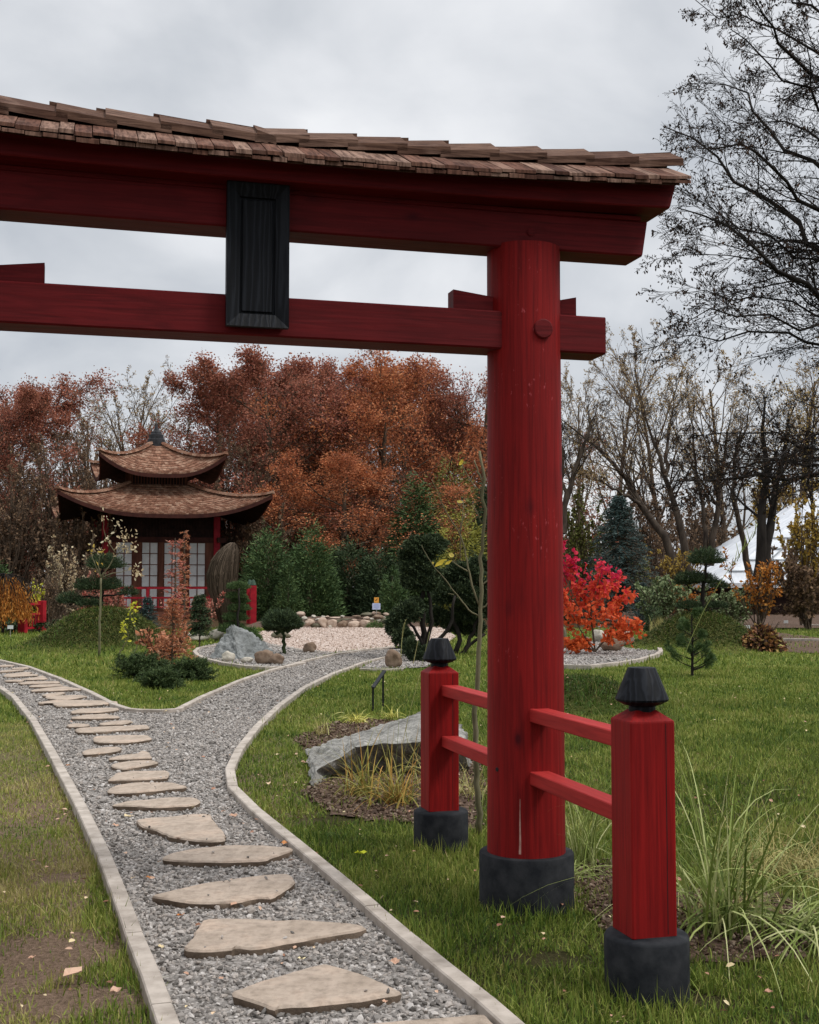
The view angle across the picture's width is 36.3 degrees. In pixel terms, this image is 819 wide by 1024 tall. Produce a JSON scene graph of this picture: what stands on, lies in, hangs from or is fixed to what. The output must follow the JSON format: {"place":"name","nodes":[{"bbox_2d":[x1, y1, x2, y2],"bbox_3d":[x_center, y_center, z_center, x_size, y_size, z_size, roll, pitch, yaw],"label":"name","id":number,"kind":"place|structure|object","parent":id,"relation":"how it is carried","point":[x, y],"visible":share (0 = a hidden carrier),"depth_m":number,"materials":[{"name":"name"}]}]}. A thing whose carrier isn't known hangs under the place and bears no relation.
{"place":"outdoors","nodes":[
{"label":"outdoors","id":0,"kind":"place"},
{"bbox_2d":[0,649,476,1023],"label":"path","id":1,"kind":"structure","parent":0,"point":[197,1004],"depth_m":5.86,"materials":[{"name":"grey gravel"}]},
{"bbox_2d":[107,782,186,796],"bbox_3d":[-2.005,2.093,9.372,0.577,0.074,0.419,2,-4,-36],"label":"stepping stone","id":2,"kind":"object","parent":1,"relation":"on","point":[137,789],"visible":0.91,"depth_m":9.28,"materials":[{"name":"stone"}]},
{"bbox_2d":[32,712,264,815],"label":"gravel stones","id":3,"kind":"object","parent":1,"relation":"on","point":[145,719],"visible":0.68,"depth_m":11.49,"materials":[{"name":"grey gravel"}]},
{"bbox_2d":[112,797,199,811],"bbox_3d":[-1.753,2.053,8.716,0.586,0.076,0.388,0,-3,0],"label":"stepping stone","id":4,"kind":"object","parent":1,"relation":"on","point":[172,804],"visible":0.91,"depth_m":8.59,"materials":[{"name":"stone"}]},
{"bbox_2d":[136,814,225,846],"bbox_3d":[-1.423,1.998,7.769,0.487,0.076,0.913,1,-3,-17],"label":"stepping stone","id":5,"kind":"object","parent":1,"relation":"on","point":[194,829],"visible":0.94,"depth_m":7.75,"materials":[{"name":"stone"}]},
{"bbox_2d":[0,649,399,714],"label":"gravel stones","id":6,"kind":"object","parent":1,"relation":"on","point":[303,675],"visible":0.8,"depth_m":18.34,"materials":[{"name":"grey gravel"}]},
{"bbox_2d":[152,874,294,908],"bbox_3d":[-0.875,1.907,6.191,0.772,0.075,0.458,2,-4,-30],"label":"stepping stone","id":7,"kind":"object","parent":1,"relation":"on","point":[248,891],"visible":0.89,"depth_m":6.12,"materials":[{"name":"stone"}]},
{"bbox_2d":[162,845,292,867],"bbox_3d":[-1.020,1.956,7.052,0.707,0.075,0.429,0,-3,0],"label":"stepping stone","id":8,"kind":"object","parent":1,"relation":"on","point":[225,856],"visible":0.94,"depth_m":6.97,"materials":[{"name":"stone"}]},
{"bbox_2d":[184,918,366,958],"bbox_3d":[-0.566,1.862,5.421,0.752,0.075,0.508,0,-3,0],"label":"stepping stone","id":9,"kind":"object","parent":1,"relation":"on","point":[250,937],"visible":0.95,"depth_m":5.40,"materials":[{"name":"stone"}]},
{"bbox_2d":[91,813,477,1023],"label":"gravel stones","id":10,"kind":"object","parent":1,"relation":"on","point":[413,1004],"visible":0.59,"depth_m":5.50,"materials":[{"name":"grey gravel"}]},
{"bbox_2d":[232,964,401,1016],"bbox_3d":[-0.339,1.817,4.664,0.488,0.075,0.507,-3,-5,43],"label":"stepping stone","id":11,"kind":"object","parent":1,"relation":"on","point":[322,988],"visible":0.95,"depth_m":4.63,"materials":[{"name":"stone"}]},
{"bbox_2d":[0,587,818,1023],"bbox_3d":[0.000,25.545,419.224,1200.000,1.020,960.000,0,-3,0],"label":"ground","id":12,"kind":"structure","parent":0,"point":[44,957],"depth_m":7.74,"materials":[{"name":"green plant"}]},
{"bbox_2d":[0,573,39,632],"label":"weeping larch","id":13,"kind":"object","parent":12,"relation":"on","point":[13,592],"visible":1,"depth_m":39.92,"materials":[{"name":"orange plant"}]},
{"bbox_2d":[0,464,57,598],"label":"brown thicket","id":14,"kind":"object","parent":12,"relation":"on","point":[10,556],"visible":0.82,"depth_m":63.82,"materials":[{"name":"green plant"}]},
{"bbox_2d":[0,377,91,584],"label":"oak tree","id":15,"kind":"object","parent":12,"relation":"on","point":[26,409],"visible":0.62,"depth_m":69.16,"materials":[{"name":"red plant"}]},
{"bbox_2d":[5,432,111,614],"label":"brown thicket","id":16,"kind":"object","parent":12,"relation":"on","point":[75,522],"visible":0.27,"depth_m":65.01,"materials":[{"name":"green plant"}]},
{"bbox_2d":[0,365,128,608],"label":"oak tree","id":17,"kind":"object","parent":12,"relation":"on","point":[65,409],"visible":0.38,"depth_m":75.61,"materials":[{"name":"red plant"}]},
{"bbox_2d":[43,417,100,536],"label":"bare tree","id":18,"kind":"object","parent":12,"relation":"on","point":[79,473],"visible":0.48,"depth_m":71.75,"materials":[{"name":"brown plant"}]},
{"bbox_2d":[44,530,102,619],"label":"dry shrub","id":19,"kind":"object","parent":12,"relation":"on","point":[58,566],"visible":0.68,"depth_m":45.66,"materials":[{"name":"brown plant"}]},
{"bbox_2d":[33,506,116,618],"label":"brown thicket","id":20,"kind":"object","parent":12,"relation":"on","point":[81,541],"visible":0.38,"depth_m":57.55,"materials":[{"name":"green plant"}]},
{"bbox_2d":[0,686,179,1023],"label":"kerb","id":21,"kind":"structure","parent":12,"relation":"on","point":[156,997],"depth_m":6.07,"materials":[{"name":"concrete"}]},
{"bbox_2d":[55,550,139,607],"bbox_3d":[-7.703,1.772,30.915,2.061,1.674,1.260,0,-3,0],"label":"cloud pine","id":22,"kind":"object","parent":12,"relation":"on","point":[87,584],"visible":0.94,"depth_m":30.77,"materials":[{"name":"green plant"}]},
{"bbox_2d":[8,604,197,652],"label":"mound grass","id":23,"kind":"structure","parent":12,"relation":"on","point":[88,609],"depth_m":29.50,"materials":[{"name":"green plant"}]},
{"bbox_2d":[72,385,168,489],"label":"bare tree","id":24,"kind":"object","parent":12,"relation":"on","point":[115,399],"visible":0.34,"depth_m":83.87,"materials":[{"name":"beige plant"}]},
{"bbox_2d":[94,355,184,463],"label":"bare tree","id":25,"kind":"object","parent":12,"relation":"on","point":[103,405],"visible":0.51,"depth_m":80.90,"materials":[{"name":"brown plant"}]},
{"bbox_2d":[108,649,171,678],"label":"juniper","id":26,"kind":"object","parent":12,"relation":"on","point":[134,663],"visible":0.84,"depth_m":20.89,"materials":[{"name":"green plant"}]},
{"bbox_2d":[133,666,186,688],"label":"juniper","id":27,"kind":"object","parent":12,"relation":"on","point":[167,678],"visible":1,"depth_m":18.74,"materials":[{"name":"green plant"}]},
{"bbox_2d":[47,421,274,618],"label":"pavilion","id":28,"kind":"structure","parent":12,"relation":"on","point":[154,500],"depth_m":58.99,"materials":[{"name":"brown wood"}]},
{"bbox_2d":[147,596,196,665],"bbox_3d":[-4.377,2.213,23.166,0.910,1.381,0.924,0,-3,0],"label":"copper larch","id":29,"kind":"object","parent":12,"relation":"on","point":[171,604],"visible":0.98,"depth_m":23.17,"materials":[{"name":"brown plant"}]},
{"bbox_2d":[161,655,219,680],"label":"juniper","id":30,"kind":"object","parent":12,"relation":"on","point":[196,668],"visible":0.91,"depth_m":20.42,"materials":[{"name":"green plant"}]},
{"bbox_2d":[0,646,394,713],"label":"kerb","id":31,"kind":"structure","parent":12,"relation":"on","point":[183,707],"depth_m":18.68,"materials":[{"name":"concrete"}]},
{"bbox_2d":[206,542,239,626],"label":"straw wrap","id":32,"kind":"object","parent":12,"relation":"on","point":[222,570],"visible":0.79,"depth_m":44.58,"materials":[{"name":"brown wicker"}]},
{"bbox_2d":[128,363,328,547],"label":"oak tree","id":33,"kind":"object","parent":12,"relation":"on","point":[193,411],"visible":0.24,"depth_m":75.49,"materials":[{"name":"red plant"}]},
{"bbox_2d":[213,432,290,545],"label":"bare tree","id":34,"kind":"object","parent":12,"relation":"on","point":[243,450],"visible":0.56,"depth_m":69.81,"materials":[{"name":"brown plant"}]},
{"bbox_2d":[100,344,413,562],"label":"oak tree","id":35,"kind":"object","parent":12,"relation":"on","point":[220,385],"visible":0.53,"depth_m":71.60,"materials":[{"name":"brown plant"}]},
{"bbox_2d":[232,502,302,600],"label":"brown thicket","id":36,"kind":"object","parent":12,"relation":"on","point":[252,528],"visible":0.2,"depth_m":61.01,"materials":[{"name":"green plant"}]},
{"bbox_2d":[238,520,301,620],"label":"dense conifer","id":37,"kind":"object","parent":12,"relation":"on","point":[255,571],"visible":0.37,"depth_m":55.35,"materials":[{"name":"green plant"}]},
{"bbox_2d":[199,642,352,665],"bbox_3d":[-3.188,3.266,29.491,4.050,0.001,11.866,0,-3,0],"label":"gravel bed","id":38,"kind":"object","parent":12,"relation":"on","point":[266,664],"visible":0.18,"depth_m":27.37,"materials":[{"name":"grey gravel"}]},
{"bbox_2d":[216,580,258,633],"bbox_3d":[-4.778,2.729,34.838,1.317,1.721,1.066,0,-3,0],"label":"tiered topiary","id":39,"kind":"object","parent":38,"relation":"on","point":[239,599],"visible":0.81,"depth_m":34.82,"materials":[{"name":"green plant"}]},
{"bbox_2d":[210,625,273,659],"bbox_3d":[-3.522,2.846,27.032,1.431,0.835,2.539,0,-3,0],"label":"ridge rock","id":40,"kind":"object","parent":38,"relation":"on","point":[239,642],"visible":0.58,"depth_m":26.52,"materials":[{"name":"grey stone"}]},
{"bbox_2d":[259,606,305,653],"bbox_3d":[-2.863,2.646,27.937,1.107,1.117,1.000,0,-3,0],"label":"ball pine","id":41,"kind":"object","parent":38,"relation":"on","point":[282,621],"visible":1,"depth_m":27.77,"materials":[{"name":"green plant"}]},
{"bbox_2d":[271,560,304,613],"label":"dense conifer","id":42,"kind":"object","parent":12,"relation":"on","point":[288,602],"visible":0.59,"depth_m":52.72,"materials":[{"name":"green plant"}]},
{"bbox_2d":[202,351,380,554],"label":"oak tree","id":43,"kind":"object","parent":12,"relation":"on","point":[304,365],"visible":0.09,"depth_m":81.78,"materials":[{"name":"red plant"}]},
{"bbox_2d":[269,514,350,616],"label":"dense conifer","id":44,"kind":"object","parent":12,"relation":"on","point":[327,603],"visible":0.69,"depth_m":54.39,"materials":[{"name":"green plant"}]},
{"bbox_2d":[0,95,690,1009],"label":"torii gate","id":45,"kind":"structure","parent":12,"relation":"on","point":[522,219],"depth_m":5.96,"materials":[{"name":"red paint"}]},
{"bbox_2d":[318,534,376,616],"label":"dense conifer","id":46,"kind":"object","parent":12,"relation":"on","point":[343,574],"visible":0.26,"depth_m":56.32,"materials":[{"name":"green plant"}]},
{"bbox_2d":[220,446,481,581],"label":"oak tree","id":47,"kind":"object","parent":12,"relation":"on","point":[346,466],"visible":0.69,"depth_m":64.14,"materials":[{"name":"orange plant"}]},
{"bbox_2d":[259,626,455,651],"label":"chippings","id":48,"kind":"object","parent":12,"relation":"on","point":[300,639],"visible":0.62,"depth_m":36.50,"materials":[{"name":"beige gravel"}]},
{"bbox_2d":[240,349,485,592],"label":"oak tree","id":49,"kind":"object","parent":12,"relation":"on","point":[386,394],"visible":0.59,"depth_m":71.82,"materials":[{"name":"brown plant"}]},
{"bbox_2d":[252,354,486,595],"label":"oak tree","id":50,"kind":"object","parent":12,"relation":"on","point":[476,444],"visible":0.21,"depth_m":74.69,"materials":[{"name":"orange plant"}]},
{"bbox_2d":[225,654,524,1023],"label":"kerb","id":51,"kind":"structure","parent":12,"relation":"on","point":[479,999],"depth_m":5.96,"materials":[{"name":"concrete"}]},
{"bbox_2d":[345,544,408,616],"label":"dense conifer","id":52,"kind":"object","parent":12,"relation":"on","point":[367,585],"visible":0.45,"depth_m":55.44,"materials":[{"name":"green plant"}]},
{"bbox_2d":[300,760,486,828],"bbox_3d":[-0.082,2.147,10.081,1.480,0.038,4.160,0,-3,0],"label":"soil bed","id":53,"kind":"object","parent":12,"relation":"on","point":[333,812],"visible":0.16,"depth_m":8.94,"materials":[{"name":"brown soil"}]},
{"bbox_2d":[300,725,414,798],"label":"rusty grass","id":54,"kind":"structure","parent":53,"relation":"on","point":[360,782],"depth_m":9.27,"materials":[{"name":"plant"}]},
{"bbox_2d":[311,725,420,810],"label":"rusty grass","id":55,"kind":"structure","parent":53,"relation":"on","point":[397,798],"depth_m":8.89,"materials":[{"name":"plant"}]},
{"bbox_2d":[305,711,471,785],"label":"slate slab","id":56,"kind":"structure","parent":53,"relation":"on","point":[318,769],"depth_m":10.33,"materials":[{"name":"grey stone"}]},
{"bbox_2d":[371,656,429,667],"bbox_3d":[0.091,3.105,26.734,1.197,0.001,7.334,0,-3,7],"label":"gravel bed","id":57,"kind":"object","parent":12,"relation":"on","point":[402,663],"visible":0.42,"depth_m":24.27,"materials":[{"name":"grey gravel"}]},
{"bbox_2d":[382,532,455,647],"bbox_3d":[0.171,1.768,26.859,1.155,2.724,1.821,-3,-5,43],"label":"cloud yew","id":58,"kind":"object","parent":57,"relation":"on","point":[418,572],"visible":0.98,"depth_m":26.76,"materials":[{"name":"green plant"}]},
{"bbox_2d":[0,814,818,1023],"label":"grass","id":59,"kind":"structure","parent":12,"relation":"on","point":[477,842],"depth_m":5.70,"materials":[{"name":"green plant"}]},
{"bbox_2d":[0,662,818,726],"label":"grass","id":60,"kind":"structure","parent":12,"relation":"on","point":[708,678],"depth_m":17.89,"materials":[{"name":"green plant"}]},
{"bbox_2d":[0,604,818,667],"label":"grass","id":61,"kind":"structure","parent":12,"relation":"on","point":[724,662],"depth_m":28.08,"materials":[{"name":"green plant"}]},
{"bbox_2d":[379,467,450,611],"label":"tall conifer","id":62,"kind":"object","parent":12,"relation":"on","point":[425,514],"visible":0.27,"depth_m":61.72,"materials":[{"name":"green plant"}]},
{"bbox_2d":[418,449,486,593],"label":"tall conifer","id":63,"kind":"object","parent":12,"relation":"on","point":[468,500],"visible":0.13,"depth_m":65.95,"materials":[{"name":"green plant"}]},
{"bbox_2d":[422,451,486,833],"bbox_3d":[0.295,0.810,7.869,0.440,2.402,0.061,0,-3,0],"label":"young tree","id":64,"kind":"object","parent":12,"relation":"on","point":[479,811],"visible":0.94,"depth_m":7.87,"materials":[{"name":"brown plant"}]},
{"bbox_2d":[425,553,486,653],"bbox_3d":[1.128,2.215,28.606,1.694,2.600,1.715,0,-3,0],"label":"cloud yew","id":65,"kind":"object","parent":12,"relation":"on","point":[465,621],"visible":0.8,"depth_m":28.32,"materials":[{"name":"green plant"}]},
{"bbox_2d":[433,503,486,610],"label":"golden shrub","id":66,"kind":"object","parent":12,"relation":"on","point":[472,531],"visible":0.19,"depth_m":53.80,"materials":[{"name":"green plant"}]},
{"bbox_2d":[329,352,619,575],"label":"oak tree","id":67,"kind":"object","parent":12,"relation":"on","point":[454,413],"visible":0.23,"depth_m":75.86,"materials":[{"name":"red plant"}]},
{"bbox_2d":[561,384,611,533],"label":"bare tree","id":68,"kind":"object","parent":12,"relation":"on","point":[568,490],"visible":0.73,"depth_m":58.40,"materials":[{"name":"brown plant"}]},
{"bbox_2d":[561,362,614,545],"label":"bare tree","id":69,"kind":"object","parent":12,"relation":"on","point":[578,418],"visible":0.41,"depth_m":69.40,"materials":[{"name":"beige plant"}]},
{"bbox_2d":[565,745,611,873],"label":"silver grass","id":70,"kind":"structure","parent":12,"relation":"on","point":[579,848],"depth_m":6.92,"materials":[{"name":"plant"}]},
{"bbox_2d":[562,483,621,617],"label":"autumn shrub","id":71,"kind":"object","parent":12,"relation":"on","point":[577,541],"visible":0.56,"depth_m":59.21,"materials":[{"name":"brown plant"}]},
{"bbox_2d":[564,641,657,664],"bbox_3d":[4.501,3.225,28.827,2.688,0.001,11.486,0,-3,6],"label":"gravel bed","id":72,"kind":"object","parent":12,"relation":"on","point":[604,656],"visible":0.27,"depth_m":27.34,"materials":[{"name":"grey gravel"}]},
{"bbox_2d":[563,540,646,653],"bbox_3d":[4.149,1.898,28.118,2.277,2.653,1.306,1,-3,-10],"label":"scarlet shrub","id":73,"kind":"object","parent":72,"relation":"on","point":[596,587],"visible":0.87,"depth_m":27.89,"materials":[{"name":"red plant"}]},
{"bbox_2d":[580,495,659,625],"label":"blue spruce","id":74,"kind":"object","parent":12,"relation":"on","point":[619,511],"visible":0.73,"depth_m":49.72,"materials":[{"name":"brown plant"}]},
{"bbox_2d":[561,338,684,547],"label":"bare tree","id":75,"kind":"object","parent":12,"relation":"on","point":[627,431],"visible":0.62,"depth_m":85.28,"materials":[{"name":"beige plant"}]},
{"bbox_2d":[584,469,683,581],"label":"autumn shrub","id":76,"kind":"object","parent":12,"relation":"on","point":[649,537],"visible":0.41,"depth_m":75.03,"materials":[{"name":"brown plant"}]},
{"bbox_2d":[585,319,713,573],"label":"bare tree","id":77,"kind":"object","parent":12,"relation":"on","point":[628,397],"visible":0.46,"depth_m":88.21,"materials":[{"name":"beige plant"}]},
{"bbox_2d":[634,574,694,625],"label":"pale shrub","id":78,"kind":"object","parent":12,"relation":"on","point":[665,597],"visible":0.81,"depth_m":43.66,"materials":[{"name":"green plant"}]},
{"bbox_2d":[662,606,717,674],"bbox_3d":[4.840,2.207,21.493,1.041,1.199,0.731,0,-3,0],"label":"pine","id":79,"kind":"object","parent":12,"relation":"on","point":[710,657],"visible":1,"depth_m":21.45,"materials":[{"name":"green plant"}]},
{"bbox_2d":[623,606,757,650],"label":"mound grass","id":80,"kind":"structure","parent":12,"relation":"on","point":[673,619],"depth_m":30.32,"materials":[{"name":"plant"}]},
{"bbox_2d":[574,857,818,961],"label":"soil bed","id":81,"kind":"object","parent":12,"relation":"on","point":[721,945],"visible":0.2,"depth_m":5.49,"materials":[{"name":"brown soil"}]},
{"bbox_2d":[501,685,818,999],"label":"silver grass","id":82,"kind":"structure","parent":81,"relation":"on","point":[727,922],"depth_m":5.56,"materials":[{"name":"plant"}]},
{"bbox_2d":[678,847,818,979],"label":"silver grass","id":83,"kind":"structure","parent":81,"relation":"on","point":[811,923],"depth_m":5.49,"materials":[{"name":"plant"}]},
{"bbox_2d":[576,611,818,627],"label":"soil bed","id":84,"kind":"object","parent":12,"relation":"on","point":[793,622],"visible":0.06,"depth_m":54.04,"materials":[{"name":"brown soil"}]},
{"bbox_2d":[561,380,676,573],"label":"bare tree","id":85,"kind":"object","parent":84,"relation":"on","point":[634,496],"visible":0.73,"depth_m":60.33,"materials":[{"name":"brown plant"}]},
{"bbox_2d":[601,360,710,571],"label":"bare tree","id":86,"kind":"object","parent":84,"relation":"on","point":[684,547],"visible":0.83,"depth_m":62.97,"materials":[{"name":"brown plant"}]},
{"bbox_2d":[665,374,755,565],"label":"bare tree","id":87,"kind":"object","parent":84,"relation":"on","point":[713,532],"visible":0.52,"depth_m":64.59,"materials":[{"name":"brown plant"}]},
{"bbox_2d":[694,582,752,622],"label":"pale shrub","id":88,"kind":"object","parent":84,"relation":"on","point":[735,610],"visible":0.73,"depth_m":45.72,"materials":[{"name":"green plant"}]},
{"bbox_2d":[706,376,771,574],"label":"bare tree","id":89,"kind":"object","parent":84,"relation":"on","point":[745,557],"visible":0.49,"depth_m":60.32,"materials":[{"name":"brown plant"}]},
{"bbox_2d":[704,375,818,581],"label":"bare tree","id":90,"kind":"object","parent":84,"relation":"on","point":[765,534],"visible":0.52,"depth_m":56.15,"materials":[{"name":"brown plant"}]},
{"bbox_2d":[774,468,818,624],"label":"autumn shrub","id":91,"kind":"object","parent":84,"relation":"on","point":[798,541],"visible":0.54,"depth_m":47.75,"materials":[{"name":"brown plant"}]},
{"bbox_2d":[672,546,731,611],"bbox_3d":[7.262,1.755,31.145,1.388,1.903,1.115,2,-4,-29],"label":"cloud pine","id":92,"kind":"object","parent":12,"relation":"on","point":[691,577],"visible":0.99,"depth_m":31.06,"materials":[{"name":"green plant"}]},
{"bbox_2d":[671,484,733,556],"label":"autumn shrub","id":93,"kind":"object","parent":12,"relation":"on","point":[694,538],"visible":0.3,"depth_m":77.99,"materials":[{"name":"brown plant"}]},
{"bbox_2d":[619,0,818,536],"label":"leafy bare tree","id":94,"kind":"object","parent":12,"relation":"on","point":[800,256],"visible":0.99,"depth_m":15.54,"materials":[{"name":"black plant"}]},
{"bbox_2d":[654,341,792,543],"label":"bare tree","id":95,"kind":"object","parent":12,"relation":"on","point":[706,411],"visible":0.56,"depth_m":82.69,"materials":[{"name":"beige plant"}]},
{"bbox_2d":[675,787,818,896],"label":"dead grass","id":96,"kind":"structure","parent":12,"relation":"on","point":[810,857],"depth_m":6.78,"materials":[{"name":"plant"}]},
{"bbox_2d":[719,546,784,624],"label":"autumn shrub","id":97,"kind":"object","parent":12,"relation":"on","point":[760,599],"visible":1,"depth_m":43.74,"materials":[{"name":"brown plant"}]},
{"bbox_2d":[688,490,818,613],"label":"glasshouse","id":98,"kind":"structure","parent":12,"relation":"on","point":[731,546],"depth_m":67.92,"materials":[{"name":"white glass"}]},
{"bbox_2d":[744,627,818,652],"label":"soil bed","id":99,"kind":"object","parent":12,"relation":"on","point":[801,648],"visible":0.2,"depth_m":32.68,"materials":[{"name":"brown soil"}]},
{"bbox_2d":[741,621,788,652],"bbox_3d":[8.296,2.976,29.412,1.232,0.820,1.090,0,-3,0],"label":"pile","id":100,"kind":"object","parent":99,"relation":"on","point":[760,637],"visible":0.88,"depth_m":29.14,"materials":[{"name":"brown plant"}]},
{"bbox_2d":[752,339,818,507],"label":"bare tree","id":101,"kind":"object","parent":12,"relation":"on","point":[813,397],"visible":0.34,"depth_m":76.89,"materials":[{"name":"beige plant"}]},
{"bbox_2d":[768,545,818,628],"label":"autumn shrub","id":102,"kind":"object","parent":12,"relation":"on","point":[805,597],"visible":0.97,"depth_m":43.81,"materials":[{"name":"brown plant"}]},
{"bbox_2d":[0,0,818,584],"label":"sky","id":103,"kind":"structure","parent":0,"point":[589,75],"materials":[{"name":"grey"}]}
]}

